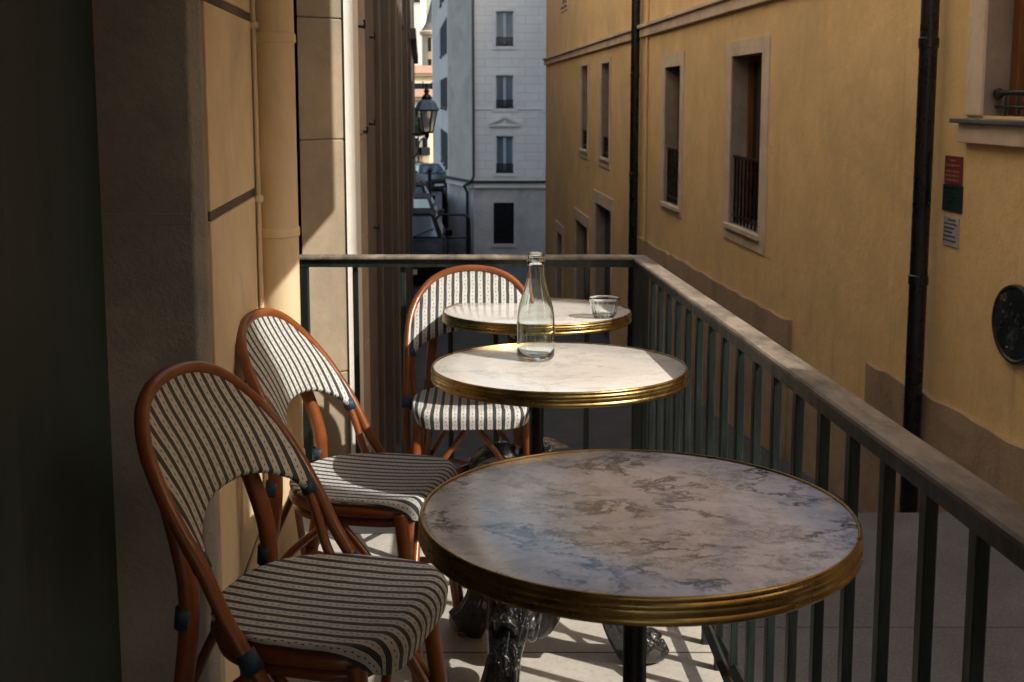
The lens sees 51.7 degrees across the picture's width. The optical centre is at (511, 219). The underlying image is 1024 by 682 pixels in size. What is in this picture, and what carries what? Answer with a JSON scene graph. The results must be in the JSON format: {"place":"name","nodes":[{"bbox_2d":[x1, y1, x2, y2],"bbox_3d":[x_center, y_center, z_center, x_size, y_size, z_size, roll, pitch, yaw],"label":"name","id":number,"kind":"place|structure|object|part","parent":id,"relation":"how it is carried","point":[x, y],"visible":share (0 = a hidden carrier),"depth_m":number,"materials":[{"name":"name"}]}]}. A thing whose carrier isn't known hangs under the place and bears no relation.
{"place":"outdoors","nodes":[
{"label":"outdoors","id":0,"kind":"place"},
{"bbox_2d":[413,188,441,297],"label":"lane","id":1,"kind":"structure","parent":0,"point":[419,283],"depth_m":46.80,"materials":[{"name":"grey asphalt"}]},
{"bbox_2d":[415,117,423,161],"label":"potted shrub","id":2,"kind":"object","parent":1,"relation":"on","point":[417,128],"visible":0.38,"depth_m":83.53,"materials":[{"name":"green plant"}]},
{"bbox_2d":[414,0,425,64],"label":"pale house","id":3,"kind":"structure","parent":1,"relation":"on","point":[419,14],"depth_m":172.66,"materials":[{"name":"paint"}]},
{"bbox_2d":[415,89,432,162],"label":"cream house","id":4,"kind":"structure","parent":1,"relation":"on","point":[426,151],"depth_m":103.78,"materials":[{"name":"beige paint"}]},
{"bbox_2d":[415,136,419,146],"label":"window","id":5,"kind":"structure","parent":4,"relation":"in","point":[416,138],"depth_m":103.71,"materials":[{"name":"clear glass"}]},
{"bbox_2d":[421,136,428,146],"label":"window","id":6,"kind":"structure","parent":4,"relation":"in","point":[424,143],"depth_m":103.73,"materials":[{"name":"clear glass"}]},
{"bbox_2d":[415,65,432,88],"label":"orange roofed house","id":7,"kind":"structure","parent":1,"relation":"on","point":[423,75],"depth_m":117.00,"materials":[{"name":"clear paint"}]},
{"bbox_2d":[415,82,422,88],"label":"window","id":8,"kind":"structure","parent":7,"relation":"in","point":[418,85],"depth_m":117.00,"materials":[{"name":"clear glass"}]},
{"bbox_2d":[422,82,431,88],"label":"window","id":9,"kind":"structure","parent":7,"relation":"in","point":[429,84],"depth_m":117.00,"materials":[{"name":"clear glass"}]},
{"bbox_2d":[415,182,434,199],"bbox_3d":[-3.747,-0.482,37.632,2.040,1.460,4.010,0,7,-3],"label":"parked car","id":10,"kind":"object","parent":1,"relation":"on","point":[420,187],"visible":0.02,"depth_m":37.51,"materials":[{"name":"black paint"}]},
{"bbox_2d":[420,0,431,64],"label":"turreted house","id":11,"kind":"structure","parent":1,"relation":"on","point":[426,32],"depth_m":138.77,"materials":[{"name":"stone"}]},
{"bbox_2d":[428,37,430,50],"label":"window","id":12,"kind":"structure","parent":11,"relation":"in","point":[429,38],"depth_m":138.43,"materials":[{"name":"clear glass"}]},
{"bbox_2d":[414,193,443,217],"bbox_3d":[-2.997,0.072,30.952,2.040,1.460,4.010,0,7,-3],"label":"parked car","id":13,"kind":"object","parent":1,"relation":"on","point":[423,200],"visible":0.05,"depth_m":30.78,"materials":[{"name":"black paint"}]},
{"bbox_3d":[-2.316,-0.435,31.389,0.168,0.370,1.800,0,7,-3],"label":"side window","id":14,"kind":"part","parent":13,"relation":"part of","materials":[{"name":"grey glass"}]},
{"bbox_2d":[427,167,431,194],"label":"bollard","id":15,"kind":"object","parent":1,"relation":"on","point":[429,170],"visible":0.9,"depth_m":50.03,"materials":[{"name":"black metal"}]},
{"bbox_2d":[416,163,446,189],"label":"parked car","id":16,"kind":"object","parent":1,"relation":"on","point":[437,174],"visible":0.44,"depth_m":60.08,"materials":[{"name":"blue"}]},
{"bbox_2d":[412,208,451,278],"bbox_3d":[-2.417,0.588,24.771,2.040,1.460,4.010,0,7,-3],"label":"parked car","id":17,"kind":"object","parent":1,"relation":"on","point":[430,233],"visible":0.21,"depth_m":24.13,"materials":[{"name":"grey metal"}]},
{"bbox_3d":[-1.736,0.080,25.207,0.168,0.370,1.800,0,7,-3],"label":"side window","id":18,"kind":"part","parent":17,"relation":"part of","materials":[{"name":"grey glass"}]},
{"bbox_2d":[426,0,430,18],"label":"sky","id":19,"kind":"structure","parent":0,"point":[428,2],"materials":[{"name":"white"}]},
{"bbox_2d":[268,502,722,681],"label":"terrace floor","id":20,"kind":"structure","parent":0,"point":[567,650],"depth_m":2.59,"materials":[{"name":"beige tile"}]},
{"bbox_2d":[134,360,448,681],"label":"bistro chair","id":21,"kind":"object","parent":20,"relation":"on","point":[204,432],"visible":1,"depth_m":1.80,"materials":[{"name":"wicker"}]},
{"bbox_2d":[236,308,465,681],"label":"bistro chair","id":22,"kind":"object","parent":20,"relation":"on","point":[285,360],"visible":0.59,"depth_m":2.51,"materials":[{"name":"fabric"}]},
{"bbox_2d":[401,265,528,553],"bbox_3d":[-0.126,0.595,3.382,0.451,0.853,0.491,0,3,-2],"label":"bistro chair","id":23,"kind":"object","parent":20,"relation":"on","point":[431,406],"visible":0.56,"depth_m":3.45,"materials":[{"name":"wicker"}]},
{"bbox_2d":[442,297,631,473],"bbox_3d":[0.087,0.663,3.381,0.602,0.748,0.629,-3,4,-40],"label":"cafe table","id":24,"kind":"object","parent":20,"relation":"on","point":[573,316],"visible":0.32,"depth_m":3.30,"materials":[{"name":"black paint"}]},
{"bbox_2d":[589,295,619,318],"bbox_3d":[0.281,0.268,3.212,0.095,0.062,0.096,0,3,0],"label":"tumbler","id":25,"kind":"object","parent":24,"relation":"on","point":[604,306],"visible":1,"depth_m":3.18,"materials":[{"name":"clear glass"}]},
{"bbox_2d":[431,342,688,681],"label":"cafe table","id":26,"kind":"object","parent":20,"relation":"on","point":[579,375],"visible":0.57,"depth_m":2.37,"materials":[{"name":"stone"}]},
{"bbox_2d":[517,252,554,360],"bbox_3d":[0.058,0.209,2.551,0.092,0.258,0.092,0,3,0],"label":"glass bottle","id":27,"kind":"object","parent":26,"relation":"on","point":[535,329],"visible":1,"depth_m":2.52,"materials":[{"name":"clear glass"}]},
{"bbox_2d":[418,449,863,681],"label":"cafe table","id":28,"kind":"object","parent":20,"relation":"on","point":[635,543],"visible":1,"depth_m":1.37,"materials":[{"name":"stone"}]},
{"bbox_2d":[299,254,1023,681],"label":"railing","id":29,"kind":"object","parent":20,"relation":"on","point":[985,512],"visible":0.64,"depth_m":1.90,"materials":[{"name":"metal"}]},
{"bbox_2d":[395,267,862,512],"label":"street","id":30,"kind":"structure","parent":0,"point":[609,427],"depth_m":9.69,"materials":[{"name":"grey asphalt"}]},
{"bbox_2d":[0,0,417,681],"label":"stone building","id":31,"kind":"structure","parent":30,"relation":"on","point":[184,180],"depth_m":2.12,"materials":[{"name":"paint"}]},
{"bbox_2d":[0,0,121,681],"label":"door","id":32,"kind":"structure","parent":31,"relation":"in","point":[59,605],"depth_m":1.88,"materials":[{"name":"paint"}]},
{"bbox_2d":[248,13,257,286],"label":"drainpipe","id":33,"kind":"structure","parent":31,"relation":"in","point":[248,13],"depth_m":3.53,"materials":[{"name":"metal"}]},
{"bbox_2d":[412,83,438,158],"bbox_3d":[-1.993,-2.208,23.904,0.702,1.752,0.494,0,6,0],"label":"street lantern","id":34,"kind":"object","parent":31,"relation":"attached to","point":[426,109],"visible":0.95,"depth_m":23.78,"materials":[{"name":"black paint"}]},
{"bbox_2d":[438,214,470,253],"bbox_3d":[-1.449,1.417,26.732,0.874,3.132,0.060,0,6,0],"label":"guard barrier","id":35,"kind":"object","parent":30,"relation":"on","point":[469,228],"visible":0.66,"depth_m":26.59,"materials":[{"name":"metal"}]},
{"bbox_2d":[432,0,545,254],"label":"white building","id":36,"kind":"structure","parent":30,"relation":"on","point":[489,100],"depth_m":54.09,"materials":[{"name":"paint"}]},
{"bbox_2d":[440,26,441,58],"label":"window","id":37,"kind":"structure","parent":36,"relation":"in","point":[441,26],"depth_m":64.64,"materials":[{"name":"stone"}]},
{"bbox_2d":[440,79,442,108],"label":"window","id":38,"kind":"structure","parent":36,"relation":"in","point":[441,86],"depth_m":64.91,"materials":[{"name":"glass"}]},
{"bbox_2d":[440,129,442,162],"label":"window","id":39,"kind":"structure","parent":36,"relation":"in","point":[441,159],"depth_m":65.37,"materials":[{"name":"glass"}]},
{"bbox_2d":[442,22,444,55],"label":"window","id":40,"kind":"structure","parent":36,"relation":"in","point":[443,54],"depth_m":62.21,"materials":[{"name":"stone"}]},
{"bbox_2d":[442,78,444,109],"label":"window","id":41,"kind":"structure","parent":36,"relation":"in","point":[444,78],"depth_m":62.34,"materials":[{"name":"glass"}]},
{"bbox_2d":[443,130,444,166],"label":"window","id":42,"kind":"structure","parent":36,"relation":"in","point":[443,130],"depth_m":61.71,"materials":[{"name":"glass"}]},
{"bbox_2d":[443,192,445,225],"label":"window","id":43,"kind":"structure","parent":36,"relation":"in","point":[444,222],"depth_m":63.24,"materials":[{"name":"glass"}]},
{"bbox_2d":[444,17,446,53],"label":"window","id":44,"kind":"structure","parent":36,"relation":"in","point":[445,52],"depth_m":57.92,"materials":[{"name":"stone"}]},
{"bbox_2d":[444,77,446,109],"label":"window","id":45,"kind":"structure","parent":36,"relation":"in","point":[445,108],"depth_m":58.27,"materials":[{"name":"glass"}]},
{"bbox_2d":[445,132,447,169],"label":"window","id":46,"kind":"structure","parent":36,"relation":"in","point":[446,140],"depth_m":58.57,"materials":[{"name":"glass"}]},
{"bbox_2d":[445,197,447,229],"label":"window","id":47,"kind":"structure","parent":36,"relation":"in","point":[446,201],"depth_m":60.24,"materials":[{"name":"glass"}]},
{"bbox_2d":[491,203,515,246],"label":"window","id":48,"kind":"structure","parent":36,"relation":"in","point":[503,212],"depth_m":54.49,"materials":[{"name":"black paint"}]},
{"bbox_2d":[492,8,516,48],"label":"window","id":49,"kind":"structure","parent":36,"relation":"in","point":[504,19],"depth_m":53.32,"materials":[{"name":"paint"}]},
{"bbox_2d":[492,72,516,111],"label":"window","id":50,"kind":"structure","parent":36,"relation":"in","point":[504,83],"depth_m":53.67,"materials":[{"name":"paint"}]},
{"bbox_2d":[492,133,516,175],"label":"window","id":51,"kind":"structure","parent":36,"relation":"in","point":[504,144],"depth_m":54.04,"materials":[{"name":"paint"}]},
{"bbox_2d":[542,8,545,48],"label":"window","id":52,"kind":"structure","parent":36,"relation":"in","point":[543,47],"depth_m":53.21,"materials":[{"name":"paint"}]},
{"bbox_2d":[542,72,545,111],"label":"window","id":53,"kind":"structure","parent":36,"relation":"in","point":[543,110],"depth_m":53.58,"materials":[{"name":"paint"}]},
{"bbox_2d":[542,133,545,175],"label":"window","id":54,"kind":"structure","parent":36,"relation":"in","point":[544,134],"depth_m":53.93,"materials":[{"name":"paint"}]},
{"bbox_2d":[542,0,1023,512],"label":"ochre building","id":55,"kind":"structure","parent":30,"relation":"on","point":[774,170],"depth_m":7.54,"materials":[{"name":"paint"}]},
{"bbox_2d":[555,220,563,297],"bbox_3d":[1.116,1.256,22.806,0.220,2.340,1.284,-1,7,-4],"label":"doorway","id":56,"kind":"structure","parent":55,"relation":"in","point":[559,229],"depth_m":23.19,"materials":[{"name":"paint"}]},
{"bbox_2d":[560,0,567,12],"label":"window","id":57,"kind":"structure","parent":55,"relation":"in","point":[564,3],"depth_m":21.65,"materials":[{"name":"paint"}]},
{"bbox_2d":[573,207,588,298],"bbox_3d":[1.370,1.130,19.546,0.220,2.530,1.836,-1,7,-4],"label":"doorway","id":58,"kind":"structure","parent":55,"relation":"in","point":[581,221],"depth_m":20.19,"materials":[{"name":"paint"}]},
{"bbox_2d":[578,61,588,158],"bbox_3d":[1.375,-1.957,18.977,0.245,1.707,1.103,-1,7,-4],"label":"window","id":59,"kind":"structure","parent":55,"relation":"in","point":[583,148],"depth_m":19.26,"materials":[{"name":"paint"}]},
{"bbox_2d":[592,189,612,344],"bbox_3d":[1.557,0.976,17.143,0.220,2.780,1.896,-1,7,-4],"label":"doorway","id":60,"kind":"structure","parent":55,"relation":"in","point":[602,238],"depth_m":17.76,"materials":[{"name":"paint"}]},
{"bbox_2d":[598,57,610,169],"bbox_3d":[1.551,-1.680,16.754,0.245,1.725,1.103,-1,7,-4],"label":"window","id":61,"kind":"structure","parent":55,"relation":"in","point":[604,115],"depth_m":17.03,"materials":[{"name":"paint"}]},
{"bbox_2d":[659,51,684,217],"bbox_3d":[1.918,-0.983,12.143,0.245,1.825,1.083,-1,7,-4],"label":"window","id":62,"kind":"structure","parent":55,"relation":"in","point":[673,64],"depth_m":12.44,"materials":[{"name":"paint"}]},
{"bbox_2d":[722,35,770,255],"bbox_3d":[2.138,-0.669,9.319,0.320,1.820,1.232,0,6,0],"label":"window","id":63,"kind":"structure","parent":55,"relation":"in","point":[748,60],"depth_m":9.66,"materials":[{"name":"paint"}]},
{"bbox_2d":[943,215,959,247],"bbox_3d":[2.352,0.066,5.659,0.008,0.157,0.162,-1,7,-4],"label":"wall sign","id":64,"kind":"object","parent":55,"relation":"attached to","point":[950,231],"visible":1,"depth_m":5.65,"materials":[{"name":"white paper"}]},
{"bbox_2d":[942,183,962,213],"bbox_3d":[2.351,-0.111,5.640,0.008,0.143,0.211,-1,7,-4],"label":"wall sign","id":65,"kind":"object","parent":55,"relation":"attached to","point":[952,198],"visible":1,"depth_m":5.63,"materials":[{"name":"green paper"}]},
{"bbox_2d":[944,155,963,184],"bbox_3d":[2.351,-0.261,5.625,0.008,0.149,0.188,-1,7,-4],"label":"wall sign","id":66,"kind":"object","parent":55,"relation":"attached to","point":[953,173],"visible":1,"depth_m":5.62,"materials":[{"name":"red paper"}]},
{"bbox_2d":[949,0,1023,147],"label":"window","id":67,"kind":"structure","parent":55,"relation":"in","point":[995,54],"depth_m":5.30,"materials":[{"name":"paint"}]},
{"bbox_2d":[992,284,1023,364],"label":"round plaque","id":68,"kind":"object","parent":55,"relation":"attached to","point":[1008,320],"visible":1,"depth_m":5.06,"materials":[{"name":"black metal"}]},
{"bbox_2d":[723,513,1023,681],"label":"landing pavement","id":69,"kind":"structure","parent":0,"point":[1004,653],"depth_m":3.88,"materials":[{"name":"grey concrete"}]}
]}

